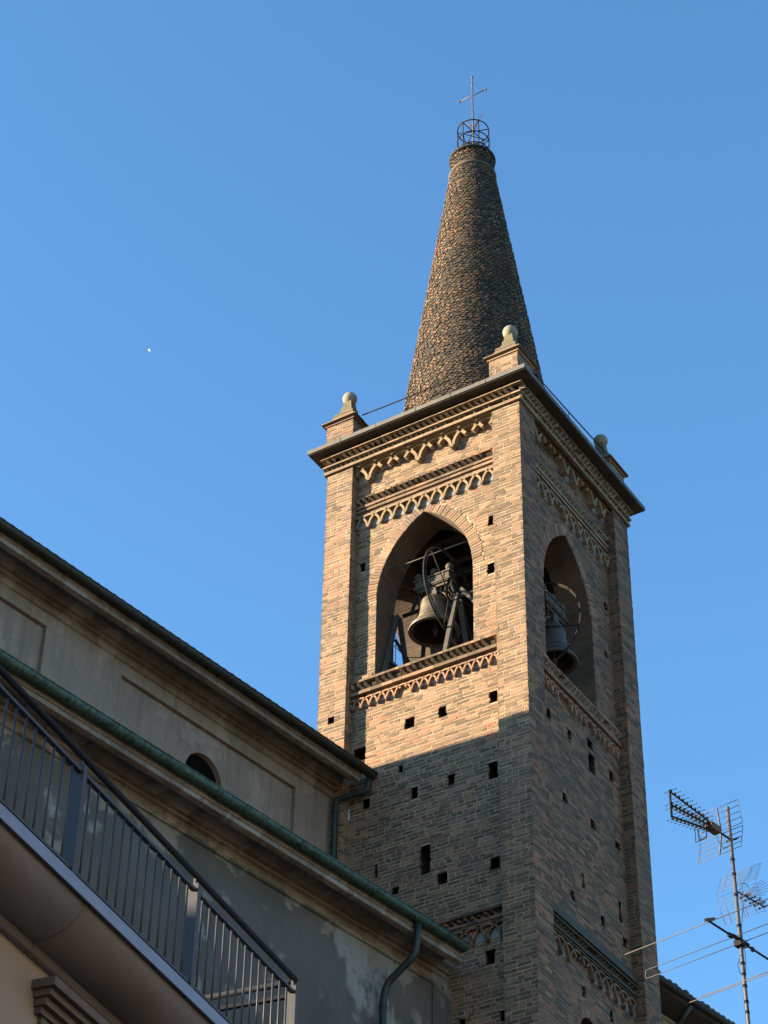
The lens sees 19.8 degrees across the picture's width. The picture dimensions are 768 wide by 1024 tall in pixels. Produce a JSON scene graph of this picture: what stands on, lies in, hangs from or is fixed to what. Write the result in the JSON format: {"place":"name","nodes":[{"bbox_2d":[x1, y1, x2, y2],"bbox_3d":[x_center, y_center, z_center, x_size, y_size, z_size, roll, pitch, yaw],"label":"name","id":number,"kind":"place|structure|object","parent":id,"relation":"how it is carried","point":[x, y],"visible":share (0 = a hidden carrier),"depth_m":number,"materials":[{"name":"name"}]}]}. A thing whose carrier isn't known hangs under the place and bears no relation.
{"place":"outdoors","nodes":[
{"label":"outdoors","id":0,"kind":"place"},
{"bbox_2d":[0,664,297,1023],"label":"apartment building","id":1,"kind":"structure","parent":0,"point":[76,947],"depth_m":14.08,"materials":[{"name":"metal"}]},
{"bbox_2d":[31,975,109,1023],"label":"window","id":2,"kind":"structure","parent":1,"relation":"in","point":[54,1002],"depth_m":13.83,"materials":[{"name":"stone"}]},
{"bbox_2d":[0,0,767,1023],"label":"sky","id":3,"kind":"structure","parent":0,"point":[248,196],"materials":[{"name":"blue"}]},
{"bbox_2d":[658,970,735,1023],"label":"church wing","id":4,"kind":"structure","parent":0,"point":[677,1007],"depth_m":46.97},
{"bbox_3d":[7.204,12.700,21.500,7.200,11.000,10.200,-21,-44,25],"label":"house","id":5,"kind":"object","parent":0,"visible":0},
{"bbox_2d":[624,788,767,1023],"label":"antenna mast","id":6,"kind":"object","parent":5,"relation":"on","point":[714,829],"visible":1,"depth_m":26.21,"materials":[{"name":"grey metal"}]},
{"label":"ground","id":7,"kind":"structure","parent":0,"visible":0},
{"bbox_2d":[0,517,470,1023],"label":"church","id":8,"kind":"structure","parent":7,"relation":"on","point":[224,780],"depth_m":38.57,"materials":[{"name":"grey paint"}]},
{"bbox_2d":[185,752,220,786],"bbox_3d":[-3.472,5.827,41.020,0.120,3.050,1.000,-27,-47,30],"label":"window","id":9,"kind":"structure","parent":8,"relation":"in","point":[199,762],"depth_m":41.97,"materials":[{"name":"black glass"}]},
{"bbox_2d":[307,76,661,1023],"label":"bell tower","id":10,"kind":"structure","parent":7,"relation":"on","point":[495,818],"depth_m":45.86,"materials":[{"name":"brick"}]},
{"bbox_2d":[381,568,472,671],"bbox_3d":[1.268,2.366,47.065,2.365,3.257,1.464,-21,-44,25],"label":"bell stand","id":11,"kind":"object","parent":10,"relation":"on","point":[448,640],"visible":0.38,"depth_m":47.02,"materials":[{"name":"grey paint"}]},
{"bbox_2d":[402,547,473,647],"bbox_3d":[0.932,1.933,47.325,1.426,2.145,2.145,-21,-44,25],"label":"church bell","id":12,"kind":"object","parent":11,"relation":"hanging from","point":[428,626],"visible":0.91,"depth_m":47.28,"materials":[{"name":"grey metal"}]},
{"bbox_2d":[544,582,581,674],"bbox_3d":[3.230,2.482,47.190,1.838,2.285,1.424,4,-39,-4],"label":"church bell","id":13,"kind":"object","parent":10,"relation":"hanging from","point":[562,656],"visible":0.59,"depth_m":47.10,"materials":[{"name":"grey metal"}]},
{"bbox_2d":[577,1010,595,1023],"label":"window","id":14,"kind":"structure","parent":10,"relation":"in","point":[588,1019],"depth_m":41.14,"materials":[{"name":"grey stone"}]}
]}

